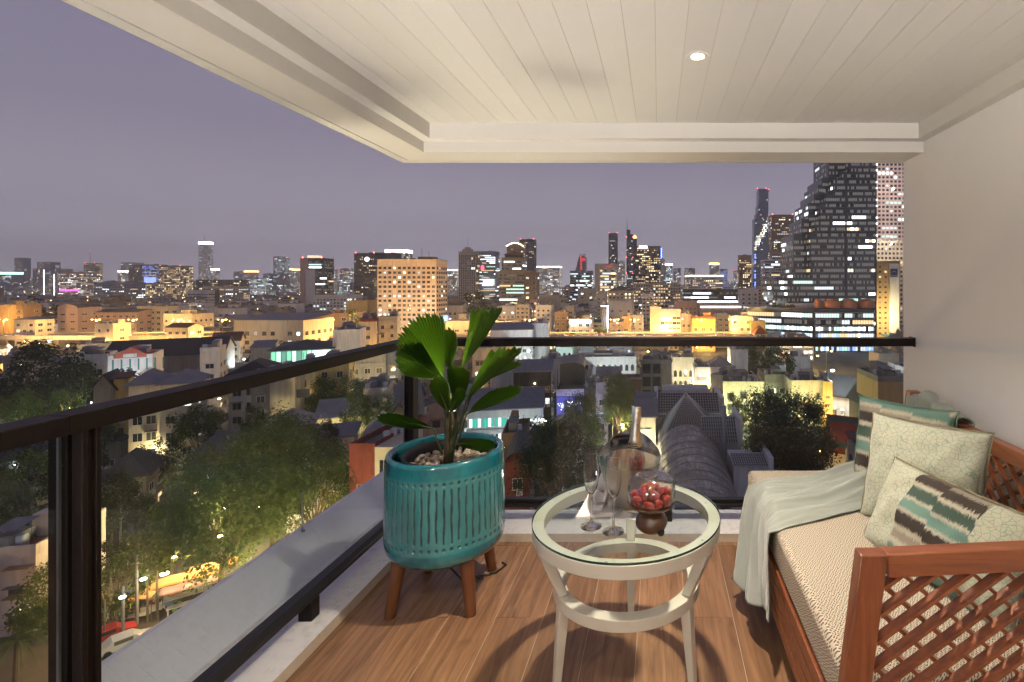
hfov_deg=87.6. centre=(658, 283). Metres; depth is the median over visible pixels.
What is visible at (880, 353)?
store
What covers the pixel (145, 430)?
dormitory
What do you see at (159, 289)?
tower
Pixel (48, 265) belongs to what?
tower
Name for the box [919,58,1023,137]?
side beam
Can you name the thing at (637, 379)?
shophouse
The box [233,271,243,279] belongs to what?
tower
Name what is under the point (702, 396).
gridded roof house
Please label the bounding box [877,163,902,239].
tower
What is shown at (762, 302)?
office block
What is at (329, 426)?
tree
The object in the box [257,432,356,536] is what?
tree
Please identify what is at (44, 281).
tower
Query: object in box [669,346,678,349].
house
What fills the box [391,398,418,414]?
house
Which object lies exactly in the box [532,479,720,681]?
side table
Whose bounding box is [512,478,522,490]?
window
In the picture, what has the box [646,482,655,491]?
strawberry
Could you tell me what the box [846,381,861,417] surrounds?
house
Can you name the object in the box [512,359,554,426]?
office block
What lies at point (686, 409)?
pyramid roof
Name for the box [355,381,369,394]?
house
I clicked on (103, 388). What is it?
house
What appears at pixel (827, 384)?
apartment house
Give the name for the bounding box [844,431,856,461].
house
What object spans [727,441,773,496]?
gridded roof house
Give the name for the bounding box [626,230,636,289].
tower
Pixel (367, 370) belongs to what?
window
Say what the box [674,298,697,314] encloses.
apartment house
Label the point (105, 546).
tree
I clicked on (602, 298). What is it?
apartment house
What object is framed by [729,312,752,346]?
apartment house
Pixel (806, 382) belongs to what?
apartment house
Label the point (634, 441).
champagne bottle
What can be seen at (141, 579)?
street lamp
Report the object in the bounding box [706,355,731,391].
house
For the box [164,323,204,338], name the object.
shed
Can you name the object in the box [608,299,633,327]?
hall
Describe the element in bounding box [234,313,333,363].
office block
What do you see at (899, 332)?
house
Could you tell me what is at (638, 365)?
house
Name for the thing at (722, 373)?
corner building
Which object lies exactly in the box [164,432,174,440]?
window
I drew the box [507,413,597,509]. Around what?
tree
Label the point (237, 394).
window
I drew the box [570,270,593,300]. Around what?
tower
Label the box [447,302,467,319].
house
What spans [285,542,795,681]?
floor
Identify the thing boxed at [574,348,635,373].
arcade
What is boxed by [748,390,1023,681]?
daybed
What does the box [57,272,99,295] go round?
tower
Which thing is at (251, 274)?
tower
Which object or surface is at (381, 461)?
window
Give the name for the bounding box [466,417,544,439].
curtained window
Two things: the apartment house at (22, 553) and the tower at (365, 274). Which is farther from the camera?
the tower at (365, 274)
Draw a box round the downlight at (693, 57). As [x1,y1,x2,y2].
[686,51,708,61]
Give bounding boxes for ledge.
[101,470,383,681]
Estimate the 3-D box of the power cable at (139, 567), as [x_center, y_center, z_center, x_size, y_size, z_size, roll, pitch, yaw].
[-61.966,34.030,64.257,5.379,4.037,16.346,0,0,0]
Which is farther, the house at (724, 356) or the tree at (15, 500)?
the house at (724, 356)
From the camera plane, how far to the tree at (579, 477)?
70.61 m
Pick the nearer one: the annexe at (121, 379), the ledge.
the ledge
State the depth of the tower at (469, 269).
750.00 m
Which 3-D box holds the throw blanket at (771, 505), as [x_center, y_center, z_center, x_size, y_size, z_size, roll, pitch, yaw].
[0.714,1.091,2.237,0.787,0.499,0.567,0,0,-14]
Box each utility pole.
[104,571,117,622]
[114,586,132,631]
[119,503,125,551]
[128,555,144,624]
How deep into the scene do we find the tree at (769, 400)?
98.68 m
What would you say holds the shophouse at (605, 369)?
on the ground
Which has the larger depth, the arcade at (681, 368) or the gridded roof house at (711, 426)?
the arcade at (681, 368)
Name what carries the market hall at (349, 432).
on the ground
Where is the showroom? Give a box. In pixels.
[266,339,335,362]
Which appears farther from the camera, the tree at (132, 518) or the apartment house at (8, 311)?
the apartment house at (8, 311)
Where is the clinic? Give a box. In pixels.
[466,386,544,439]
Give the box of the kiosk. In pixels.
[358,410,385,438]
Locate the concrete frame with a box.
[641,349,660,392]
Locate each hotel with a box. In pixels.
[607,286,633,300]
[877,261,899,336]
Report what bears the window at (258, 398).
in the apartment house at (260, 395)
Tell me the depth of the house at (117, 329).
269.08 m
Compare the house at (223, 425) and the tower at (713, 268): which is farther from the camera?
the tower at (713, 268)
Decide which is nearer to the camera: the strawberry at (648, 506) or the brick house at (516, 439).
the strawberry at (648, 506)
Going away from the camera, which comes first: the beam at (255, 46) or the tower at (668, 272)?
the beam at (255, 46)
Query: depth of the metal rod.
2.62 m
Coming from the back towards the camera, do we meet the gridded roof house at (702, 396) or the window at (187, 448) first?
the gridded roof house at (702, 396)
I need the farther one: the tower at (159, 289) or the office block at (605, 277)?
the tower at (159, 289)
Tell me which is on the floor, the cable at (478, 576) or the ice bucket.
the cable at (478, 576)
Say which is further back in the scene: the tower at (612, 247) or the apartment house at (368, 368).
the tower at (612, 247)
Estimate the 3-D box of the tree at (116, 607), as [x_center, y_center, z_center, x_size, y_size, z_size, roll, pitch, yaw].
[-63.756,36.202,59.890,6.252,8.673,6.465,0,0,0]
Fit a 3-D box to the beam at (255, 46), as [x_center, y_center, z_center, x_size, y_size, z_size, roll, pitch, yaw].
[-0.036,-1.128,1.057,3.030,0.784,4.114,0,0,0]
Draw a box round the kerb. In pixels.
[185,510,741,681]
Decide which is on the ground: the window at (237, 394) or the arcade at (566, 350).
the arcade at (566, 350)
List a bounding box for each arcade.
[556,346,578,355]
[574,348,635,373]
[671,349,693,384]
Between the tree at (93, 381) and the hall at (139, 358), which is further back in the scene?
the hall at (139, 358)
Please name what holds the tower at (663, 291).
on the ground
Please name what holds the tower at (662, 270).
on the ground
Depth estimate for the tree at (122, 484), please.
78.59 m
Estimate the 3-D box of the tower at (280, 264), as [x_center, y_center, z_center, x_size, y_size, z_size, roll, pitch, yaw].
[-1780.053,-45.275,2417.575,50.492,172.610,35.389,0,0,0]
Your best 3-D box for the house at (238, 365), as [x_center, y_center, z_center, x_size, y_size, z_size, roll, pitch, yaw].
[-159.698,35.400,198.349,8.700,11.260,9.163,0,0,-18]
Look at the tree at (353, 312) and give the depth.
298.20 m
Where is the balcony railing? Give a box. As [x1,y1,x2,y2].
[0,336,915,681]
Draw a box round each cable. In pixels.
[101,529,220,588]
[450,561,506,579]
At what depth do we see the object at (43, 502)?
89.27 m
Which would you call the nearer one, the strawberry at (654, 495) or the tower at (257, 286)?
the strawberry at (654, 495)
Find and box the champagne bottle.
[627,406,642,450]
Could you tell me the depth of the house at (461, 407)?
135.06 m
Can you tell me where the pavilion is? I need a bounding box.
[260,408,320,433]
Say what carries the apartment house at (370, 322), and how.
on the ground
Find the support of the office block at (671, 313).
on the ground
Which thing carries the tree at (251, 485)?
on the market street
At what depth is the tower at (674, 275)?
2300.00 m
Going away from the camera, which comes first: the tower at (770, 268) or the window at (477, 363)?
the window at (477, 363)
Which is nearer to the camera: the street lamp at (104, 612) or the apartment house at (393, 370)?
the street lamp at (104, 612)
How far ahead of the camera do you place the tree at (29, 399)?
118.01 m
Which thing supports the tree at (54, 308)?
on the ground
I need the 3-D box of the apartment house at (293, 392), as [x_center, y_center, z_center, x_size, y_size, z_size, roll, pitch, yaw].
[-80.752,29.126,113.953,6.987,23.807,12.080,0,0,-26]
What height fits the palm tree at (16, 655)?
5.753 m
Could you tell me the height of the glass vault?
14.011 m
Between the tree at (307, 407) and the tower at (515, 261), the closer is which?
the tree at (307, 407)
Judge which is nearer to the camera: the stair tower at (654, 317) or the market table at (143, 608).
the market table at (143, 608)
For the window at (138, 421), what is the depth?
105.42 m
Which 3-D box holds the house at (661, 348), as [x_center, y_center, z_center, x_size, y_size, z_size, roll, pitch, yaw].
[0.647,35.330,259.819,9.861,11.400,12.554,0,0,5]
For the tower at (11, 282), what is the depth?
1502.23 m
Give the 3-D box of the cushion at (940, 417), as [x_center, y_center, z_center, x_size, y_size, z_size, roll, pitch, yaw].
[1.111,0.765,2.351,0.167,0.444,0.453,18,-12,-42]
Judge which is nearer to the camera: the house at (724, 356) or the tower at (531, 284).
the house at (724, 356)
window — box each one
[8,587,21,595]
[91,369,102,376]
[106,459,114,466]
[131,432,143,442]
[132,416,143,425]
[145,415,156,424]
[146,431,156,440]
[149,480,154,492]
[157,472,162,484]
[164,415,174,424]
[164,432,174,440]
[182,446,191,454]
[205,364,213,368]
[231,403,241,410]
[232,391,241,396]
[232,416,241,423]
[245,388,250,395]
[256,396,264,402]
[321,372,327,378]
[336,371,342,377]
[364,368,370,373]
[376,368,381,372]
[378,459,384,473]
[432,422,440,427]
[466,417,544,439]
[475,361,483,365]
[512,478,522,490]
[545,398,549,403]
[803,350,812,353]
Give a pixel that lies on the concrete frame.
(650, 372)
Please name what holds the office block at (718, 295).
on the ground
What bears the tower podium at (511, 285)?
on the ground
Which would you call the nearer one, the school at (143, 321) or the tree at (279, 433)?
the tree at (279, 433)
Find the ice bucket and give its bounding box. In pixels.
[593,430,660,510]
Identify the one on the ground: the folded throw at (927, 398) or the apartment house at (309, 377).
the apartment house at (309, 377)
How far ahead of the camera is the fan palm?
2.35 m
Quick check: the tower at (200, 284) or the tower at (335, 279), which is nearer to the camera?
the tower at (200, 284)
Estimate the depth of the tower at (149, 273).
1480.00 m
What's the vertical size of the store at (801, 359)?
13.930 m
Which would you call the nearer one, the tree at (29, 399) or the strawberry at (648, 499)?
the strawberry at (648, 499)
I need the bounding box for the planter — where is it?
[383,432,504,619]
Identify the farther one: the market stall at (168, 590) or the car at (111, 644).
the market stall at (168, 590)
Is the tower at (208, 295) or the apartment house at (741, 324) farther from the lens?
the tower at (208, 295)
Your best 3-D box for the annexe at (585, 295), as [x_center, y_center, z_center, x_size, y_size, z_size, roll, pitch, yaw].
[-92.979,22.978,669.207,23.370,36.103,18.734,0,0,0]
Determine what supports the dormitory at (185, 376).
on the ground
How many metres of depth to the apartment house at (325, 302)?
520.00 m
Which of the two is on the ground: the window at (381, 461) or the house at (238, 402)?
the house at (238, 402)
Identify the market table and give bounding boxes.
[140,598,163,611]
[153,595,171,606]
[159,591,180,602]
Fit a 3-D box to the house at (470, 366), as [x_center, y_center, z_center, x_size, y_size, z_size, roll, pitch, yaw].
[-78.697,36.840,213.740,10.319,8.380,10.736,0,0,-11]
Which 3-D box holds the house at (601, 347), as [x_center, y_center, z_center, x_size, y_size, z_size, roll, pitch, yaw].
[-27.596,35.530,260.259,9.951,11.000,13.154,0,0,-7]
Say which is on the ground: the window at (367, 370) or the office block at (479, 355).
the office block at (479, 355)
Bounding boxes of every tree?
[0,338,96,409]
[0,387,45,422]
[0,441,47,517]
[0,448,47,524]
[0,505,45,539]
[0,628,47,681]
[2,562,101,642]
[22,293,74,321]
[22,357,100,410]
[37,388,86,414]
[85,367,139,404]
[101,422,123,450]
[101,447,109,469]
[101,465,148,545]
[101,485,124,534]
[101,533,149,592]
[101,548,154,625]
[115,495,158,540]
[122,438,304,596]
[138,436,185,476]
[166,404,226,452]
[202,400,327,546]
[238,404,267,430]
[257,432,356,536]
[305,381,325,411]
[306,374,347,412]
[312,417,341,508]
[325,374,366,398]
[338,390,377,434]
[346,308,358,325]
[361,392,395,417]
[463,289,490,311]
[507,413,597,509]
[557,388,602,440]
[558,440,601,507]
[580,414,606,449]
[595,324,609,333]
[598,369,635,433]
[726,391,748,425]
[741,383,795,470]
[742,334,780,371]
[745,408,827,470]
[760,346,796,373]
[770,384,842,470]
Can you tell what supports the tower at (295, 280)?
on the ground
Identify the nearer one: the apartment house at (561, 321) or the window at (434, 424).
the window at (434, 424)
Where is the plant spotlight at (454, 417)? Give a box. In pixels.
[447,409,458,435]
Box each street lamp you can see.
[103,596,125,630]
[125,577,146,621]
[146,571,168,622]
[156,556,176,617]
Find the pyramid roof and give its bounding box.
[658,393,710,460]
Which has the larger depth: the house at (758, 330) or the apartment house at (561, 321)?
the apartment house at (561, 321)
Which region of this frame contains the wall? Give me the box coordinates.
[903,88,1023,510]
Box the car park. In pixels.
[773,331,813,360]
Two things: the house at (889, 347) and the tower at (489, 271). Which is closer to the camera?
the house at (889, 347)
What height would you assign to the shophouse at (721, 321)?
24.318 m
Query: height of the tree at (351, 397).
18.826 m
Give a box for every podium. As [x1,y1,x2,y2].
[499,269,530,304]
[743,299,874,351]
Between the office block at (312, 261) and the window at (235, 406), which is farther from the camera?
the office block at (312, 261)
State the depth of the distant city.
538.93 m
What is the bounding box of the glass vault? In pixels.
[654,424,741,509]
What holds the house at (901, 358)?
on the ground
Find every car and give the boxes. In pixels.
[101,620,136,642]
[101,627,151,658]
[715,332,724,335]
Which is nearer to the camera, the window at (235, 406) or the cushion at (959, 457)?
the cushion at (959, 457)
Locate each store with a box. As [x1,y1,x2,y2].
[333,321,365,351]
[346,298,376,315]
[727,346,747,370]
[782,349,810,373]
[869,346,898,364]
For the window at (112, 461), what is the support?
in the house at (117, 448)
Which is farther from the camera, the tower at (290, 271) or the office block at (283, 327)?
the tower at (290, 271)
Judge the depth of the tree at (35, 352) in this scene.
137.17 m
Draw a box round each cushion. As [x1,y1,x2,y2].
[854,395,959,471]
[860,410,994,516]
[864,456,1023,631]
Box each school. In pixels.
[56,303,102,346]
[95,309,152,331]
[826,373,856,415]
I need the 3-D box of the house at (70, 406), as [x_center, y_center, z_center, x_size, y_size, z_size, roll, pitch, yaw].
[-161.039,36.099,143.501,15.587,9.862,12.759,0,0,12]
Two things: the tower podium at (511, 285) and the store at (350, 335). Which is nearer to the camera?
the store at (350, 335)
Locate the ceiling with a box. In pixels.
[256,0,1023,122]
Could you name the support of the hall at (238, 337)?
on the ground
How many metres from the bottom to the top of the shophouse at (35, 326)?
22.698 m
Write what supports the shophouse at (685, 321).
on the ground
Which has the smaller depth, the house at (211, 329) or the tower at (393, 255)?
the house at (211, 329)
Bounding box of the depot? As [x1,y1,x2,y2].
[446,318,518,331]
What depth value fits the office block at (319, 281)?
684.88 m
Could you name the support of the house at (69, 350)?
on the ground
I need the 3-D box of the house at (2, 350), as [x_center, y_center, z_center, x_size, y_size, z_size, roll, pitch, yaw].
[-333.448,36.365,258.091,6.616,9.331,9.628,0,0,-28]
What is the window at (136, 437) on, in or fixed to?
in the dormitory at (145, 430)
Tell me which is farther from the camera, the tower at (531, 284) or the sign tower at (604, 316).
the tower at (531, 284)
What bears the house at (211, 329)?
on the ground
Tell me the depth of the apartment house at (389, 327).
206.15 m
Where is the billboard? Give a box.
[443,315,447,328]
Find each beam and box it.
[61,0,928,162]
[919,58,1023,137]
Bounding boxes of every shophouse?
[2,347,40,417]
[13,316,55,350]
[68,345,117,392]
[540,351,562,391]
[569,315,593,331]
[584,375,595,436]
[585,365,595,382]
[595,366,620,413]
[595,370,608,444]
[608,318,623,331]
[620,374,640,420]
[621,313,630,331]
[630,311,643,331]
[660,349,672,392]
[680,310,691,349]
[691,312,714,350]
[715,310,729,347]
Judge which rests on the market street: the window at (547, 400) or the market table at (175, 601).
the market table at (175, 601)
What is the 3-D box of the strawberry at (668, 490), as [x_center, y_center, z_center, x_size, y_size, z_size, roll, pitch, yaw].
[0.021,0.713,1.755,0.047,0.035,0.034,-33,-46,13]
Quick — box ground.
[0,292,868,570]
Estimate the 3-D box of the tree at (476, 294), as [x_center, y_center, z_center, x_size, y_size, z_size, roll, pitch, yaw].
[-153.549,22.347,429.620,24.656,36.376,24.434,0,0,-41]
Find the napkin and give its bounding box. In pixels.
[574,473,637,520]
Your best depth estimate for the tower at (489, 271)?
1000.00 m
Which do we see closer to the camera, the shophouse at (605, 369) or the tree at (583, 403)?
the tree at (583, 403)
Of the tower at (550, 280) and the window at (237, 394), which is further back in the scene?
the tower at (550, 280)
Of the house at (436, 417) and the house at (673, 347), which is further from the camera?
the house at (673, 347)
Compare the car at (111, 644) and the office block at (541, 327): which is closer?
the car at (111, 644)
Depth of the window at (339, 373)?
124.58 m
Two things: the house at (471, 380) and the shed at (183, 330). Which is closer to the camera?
the house at (471, 380)
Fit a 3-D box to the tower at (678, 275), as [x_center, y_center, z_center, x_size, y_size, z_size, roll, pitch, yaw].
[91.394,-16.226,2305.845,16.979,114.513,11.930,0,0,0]
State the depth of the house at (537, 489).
84.26 m
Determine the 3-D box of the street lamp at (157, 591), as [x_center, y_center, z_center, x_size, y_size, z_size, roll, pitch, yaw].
[-59.089,36.556,61.390,2.599,7.948,0.537,0,0,2]
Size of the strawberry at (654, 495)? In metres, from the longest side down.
0.043 x 0.033 x 0.030 m
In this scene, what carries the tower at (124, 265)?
on the ground
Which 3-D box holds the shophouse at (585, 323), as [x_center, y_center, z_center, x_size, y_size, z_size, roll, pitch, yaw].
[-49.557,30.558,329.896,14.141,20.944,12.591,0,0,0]
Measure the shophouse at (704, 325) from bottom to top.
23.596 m
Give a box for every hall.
[107,344,163,377]
[212,331,245,364]
[286,421,361,533]
[316,396,363,436]
[317,309,364,326]
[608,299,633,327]
[824,414,858,469]
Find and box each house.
[0,301,23,351]
[0,346,10,354]
[0,393,21,423]
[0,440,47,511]
[0,507,105,636]
[16,301,41,318]
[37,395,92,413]
[41,357,66,379]
[53,345,76,356]
[54,322,56,331]
[65,340,69,348]
[76,337,119,351]
[88,368,120,470]
[94,319,130,340]
[101,431,128,469]
[101,447,168,521]
[137,303,178,331]
[163,309,213,331]
[185,430,271,531]
[196,365,228,373]
[200,338,227,406]
[203,327,220,331]
[207,407,227,411]
[215,409,227,430]
[220,327,233,331]
[223,324,233,327]
[224,358,280,430]
[228,361,250,372]
[250,365,274,423]
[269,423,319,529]
[270,360,309,418]
[303,353,315,409]
[312,293,362,310]
[315,350,354,423]
[349,414,426,492]
[355,354,387,381]
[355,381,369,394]
[359,312,378,345]
[363,373,395,428]
[377,311,399,343]
[387,351,402,383]
[389,378,401,383]
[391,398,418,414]
[418,378,425,402]
[423,379,432,398]
[424,401,427,415]
[425,394,461,435]
[444,359,468,378]
[445,377,474,397]
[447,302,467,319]
[456,346,461,359]
[458,312,469,317]
[458,346,464,358]
[459,396,467,431]
[468,362,471,375]
[497,303,514,317]
[502,410,531,470]
[505,431,534,509]
[515,302,531,321]
[530,297,539,321]
[530,425,586,509]
[535,302,553,331]
[554,308,568,331]
[560,301,568,310]
[567,303,575,318]
[579,346,594,352]
[595,346,608,349]
[596,290,607,318]
[609,346,633,352]
[632,351,648,362]
[634,391,656,442]
[636,362,640,373]
[642,292,653,323]
[647,318,649,331]
[649,346,668,351]
[654,385,723,444]
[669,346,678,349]
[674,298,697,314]
[694,357,712,361]
[701,407,741,467]
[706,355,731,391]
[718,354,726,359]
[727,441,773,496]
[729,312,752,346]
[748,365,762,374]
[750,317,765,333]
[751,325,767,354]
[757,363,790,407]
[784,369,823,425]
[814,370,832,424]
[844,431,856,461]
[845,447,846,462]
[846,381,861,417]
[882,335,902,348]
[885,346,902,355]
[888,362,902,372]
[896,328,902,336]
[899,352,902,361]
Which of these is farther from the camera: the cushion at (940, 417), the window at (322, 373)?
the window at (322, 373)
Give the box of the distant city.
[0,278,775,329]
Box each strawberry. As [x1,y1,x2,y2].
[630,490,638,497]
[632,495,642,508]
[638,487,647,502]
[643,502,653,511]
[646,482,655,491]
[647,493,654,502]
[649,490,659,501]
[653,499,663,510]
[657,486,665,499]
[662,495,670,506]
[665,486,671,495]
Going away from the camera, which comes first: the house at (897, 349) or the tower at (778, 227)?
the house at (897, 349)
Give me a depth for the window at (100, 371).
151.24 m
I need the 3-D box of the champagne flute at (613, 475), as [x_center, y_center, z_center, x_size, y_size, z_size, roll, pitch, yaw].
[-0.154,0.710,1.738,0.074,0.258,0.074,0,0,0]
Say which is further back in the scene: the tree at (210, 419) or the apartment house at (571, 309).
the apartment house at (571, 309)
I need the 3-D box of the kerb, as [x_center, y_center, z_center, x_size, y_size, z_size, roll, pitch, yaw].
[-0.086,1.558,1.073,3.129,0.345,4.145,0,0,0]
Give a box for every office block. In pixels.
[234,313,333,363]
[300,255,333,305]
[306,268,333,304]
[472,346,513,388]
[490,322,534,359]
[490,358,517,388]
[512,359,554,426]
[532,318,548,358]
[595,263,616,291]
[660,305,680,331]
[683,288,737,306]
[738,287,758,311]
[755,284,772,305]
[857,360,902,403]
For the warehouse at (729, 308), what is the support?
on the ground
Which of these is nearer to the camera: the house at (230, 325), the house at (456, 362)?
the house at (456, 362)
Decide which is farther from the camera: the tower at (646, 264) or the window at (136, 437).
the tower at (646, 264)
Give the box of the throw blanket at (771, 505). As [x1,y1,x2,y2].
[731,460,866,621]
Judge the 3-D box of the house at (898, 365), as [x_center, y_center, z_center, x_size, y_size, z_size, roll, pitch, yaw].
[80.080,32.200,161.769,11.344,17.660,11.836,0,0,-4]
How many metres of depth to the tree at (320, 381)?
120.21 m
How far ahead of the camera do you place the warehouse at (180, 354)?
194.38 m
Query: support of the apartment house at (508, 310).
on the ground
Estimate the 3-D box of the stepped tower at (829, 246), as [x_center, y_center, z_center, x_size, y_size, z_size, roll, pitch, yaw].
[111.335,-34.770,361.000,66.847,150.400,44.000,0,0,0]
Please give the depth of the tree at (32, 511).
63.84 m
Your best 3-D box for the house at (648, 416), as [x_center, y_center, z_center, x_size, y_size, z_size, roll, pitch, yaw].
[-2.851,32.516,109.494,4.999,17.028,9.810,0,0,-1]
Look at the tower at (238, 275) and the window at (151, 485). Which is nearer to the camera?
the window at (151, 485)
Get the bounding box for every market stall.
[116,587,162,621]
[139,566,218,611]
[158,570,225,620]
[188,557,239,596]
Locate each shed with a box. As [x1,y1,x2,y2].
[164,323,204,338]
[249,339,278,360]
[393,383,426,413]
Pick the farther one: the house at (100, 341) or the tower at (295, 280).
the tower at (295, 280)
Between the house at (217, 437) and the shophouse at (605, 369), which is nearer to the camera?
the house at (217, 437)
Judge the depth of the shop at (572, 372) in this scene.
134.27 m
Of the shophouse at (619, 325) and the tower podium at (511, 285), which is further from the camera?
the tower podium at (511, 285)
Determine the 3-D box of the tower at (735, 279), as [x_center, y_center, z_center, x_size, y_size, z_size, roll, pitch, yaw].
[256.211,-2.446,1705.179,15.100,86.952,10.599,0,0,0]
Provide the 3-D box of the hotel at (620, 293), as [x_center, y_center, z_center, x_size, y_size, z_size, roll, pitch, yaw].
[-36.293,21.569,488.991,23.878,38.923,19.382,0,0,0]
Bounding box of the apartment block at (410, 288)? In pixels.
[377,257,446,331]
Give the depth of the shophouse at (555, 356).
190.34 m
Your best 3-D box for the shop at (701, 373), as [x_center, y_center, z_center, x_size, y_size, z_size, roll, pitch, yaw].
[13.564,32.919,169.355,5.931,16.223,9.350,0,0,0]
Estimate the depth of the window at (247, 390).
121.75 m
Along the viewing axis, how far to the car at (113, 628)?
57.76 m
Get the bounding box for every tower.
[0,271,23,294]
[14,258,30,289]
[33,268,72,294]
[37,262,60,268]
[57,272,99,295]
[84,263,102,281]
[94,281,145,298]
[118,270,127,281]
[121,262,143,269]
[128,264,141,281]
[142,264,167,282]
[146,282,176,297]
[158,265,192,294]
[188,289,219,305]
[196,279,249,289]
[198,233,212,279]
[203,285,249,299]
[210,268,219,279]
[215,288,218,305]
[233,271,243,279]
[240,278,265,294]
[244,270,258,277]
[263,273,270,293]
[269,273,289,294]
[273,256,288,273]
[289,268,292,291]
[292,269,299,291]
[333,256,337,293]
[337,279,350,294]
[340,268,353,281]
[354,252,381,299]
[379,252,401,258]
[385,249,412,258]
[447,268,457,295]
[458,247,479,301]
[476,251,499,299]
[501,251,526,270]
[507,242,525,257]
[519,238,535,271]
[524,271,538,303]
[536,266,561,294]
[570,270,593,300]
[575,254,586,270]
[601,306,607,331]
[608,233,617,263]
[617,261,624,286]
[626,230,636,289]
[633,246,660,282]
[633,282,680,307]
[650,303,659,331]
[661,258,664,282]
[665,263,672,282]
[673,268,676,282]
[677,268,680,282]
[684,268,694,288]
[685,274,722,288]
[709,262,718,274]
[719,269,726,288]
[733,270,737,288]
[738,254,751,288]
[760,259,780,302]
[763,163,877,336]
[768,214,793,258]
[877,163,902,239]
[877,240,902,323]
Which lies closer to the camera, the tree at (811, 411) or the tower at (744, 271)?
the tree at (811, 411)
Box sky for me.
[0,0,812,286]
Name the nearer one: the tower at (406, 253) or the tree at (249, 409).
the tree at (249, 409)
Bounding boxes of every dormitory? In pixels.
[123,368,172,451]
[154,368,211,476]
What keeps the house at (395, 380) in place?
on the ground
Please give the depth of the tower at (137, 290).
900.00 m
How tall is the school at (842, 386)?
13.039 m
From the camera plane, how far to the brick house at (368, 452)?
72.00 m
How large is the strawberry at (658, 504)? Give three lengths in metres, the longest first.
0.042 x 0.031 x 0.031 m
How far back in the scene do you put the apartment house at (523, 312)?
400.00 m
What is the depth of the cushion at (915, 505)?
1.67 m
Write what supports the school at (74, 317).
on the ground
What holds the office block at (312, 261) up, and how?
on the ground
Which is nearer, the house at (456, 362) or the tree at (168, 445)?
the tree at (168, 445)
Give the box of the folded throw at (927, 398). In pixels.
[906,390,974,426]
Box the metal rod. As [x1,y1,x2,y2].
[301,492,304,531]
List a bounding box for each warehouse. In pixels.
[106,336,236,373]
[539,293,559,311]
[697,303,740,315]
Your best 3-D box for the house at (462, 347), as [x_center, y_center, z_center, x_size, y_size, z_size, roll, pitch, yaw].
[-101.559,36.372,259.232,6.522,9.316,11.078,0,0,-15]
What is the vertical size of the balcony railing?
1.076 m
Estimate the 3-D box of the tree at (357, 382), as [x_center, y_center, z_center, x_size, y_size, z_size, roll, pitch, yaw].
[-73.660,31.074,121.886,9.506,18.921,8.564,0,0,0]
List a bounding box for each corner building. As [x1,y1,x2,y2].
[710,365,735,392]
[719,369,763,424]
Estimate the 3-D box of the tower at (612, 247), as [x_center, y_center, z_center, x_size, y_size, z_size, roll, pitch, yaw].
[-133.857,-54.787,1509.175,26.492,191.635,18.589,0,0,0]
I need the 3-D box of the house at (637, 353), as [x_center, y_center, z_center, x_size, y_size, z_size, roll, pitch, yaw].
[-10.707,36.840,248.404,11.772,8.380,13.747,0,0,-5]
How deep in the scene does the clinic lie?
106.72 m
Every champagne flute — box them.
[580,449,601,530]
[603,453,623,536]
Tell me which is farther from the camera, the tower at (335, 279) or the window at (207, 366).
the tower at (335, 279)
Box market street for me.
[0,525,289,681]
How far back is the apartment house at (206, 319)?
311.67 m
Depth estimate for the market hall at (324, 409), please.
112.93 m
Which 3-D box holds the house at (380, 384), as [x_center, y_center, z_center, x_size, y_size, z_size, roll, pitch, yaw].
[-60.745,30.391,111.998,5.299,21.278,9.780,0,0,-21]
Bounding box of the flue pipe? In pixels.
[721,405,726,469]
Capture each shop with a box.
[556,354,585,433]
[690,358,709,389]
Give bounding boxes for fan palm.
[375,306,521,463]
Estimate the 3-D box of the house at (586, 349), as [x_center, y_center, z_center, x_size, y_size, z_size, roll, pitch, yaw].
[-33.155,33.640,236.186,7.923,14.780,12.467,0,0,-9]
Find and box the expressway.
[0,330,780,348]
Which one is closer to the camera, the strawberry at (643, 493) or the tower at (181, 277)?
the strawberry at (643, 493)
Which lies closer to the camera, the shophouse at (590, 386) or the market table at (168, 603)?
the market table at (168, 603)
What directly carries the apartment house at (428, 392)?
on the ground
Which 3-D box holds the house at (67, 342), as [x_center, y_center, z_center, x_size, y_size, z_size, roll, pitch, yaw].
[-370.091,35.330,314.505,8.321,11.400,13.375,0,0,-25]
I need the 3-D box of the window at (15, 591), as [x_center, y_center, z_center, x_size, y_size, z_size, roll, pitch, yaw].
[-73.198,35.122,58.283,1.403,1.271,0.160,0,0,-14]
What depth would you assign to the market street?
60.41 m
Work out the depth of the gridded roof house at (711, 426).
93.23 m
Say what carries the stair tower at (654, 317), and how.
on the ground
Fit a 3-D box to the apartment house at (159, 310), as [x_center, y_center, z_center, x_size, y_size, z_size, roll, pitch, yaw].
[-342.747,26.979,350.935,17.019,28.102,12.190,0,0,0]
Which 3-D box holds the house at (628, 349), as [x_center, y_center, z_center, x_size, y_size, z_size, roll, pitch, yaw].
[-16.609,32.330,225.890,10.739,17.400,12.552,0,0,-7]
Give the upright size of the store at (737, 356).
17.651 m
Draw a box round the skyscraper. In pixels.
[752,189,769,288]
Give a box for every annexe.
[110,371,135,452]
[577,288,596,303]

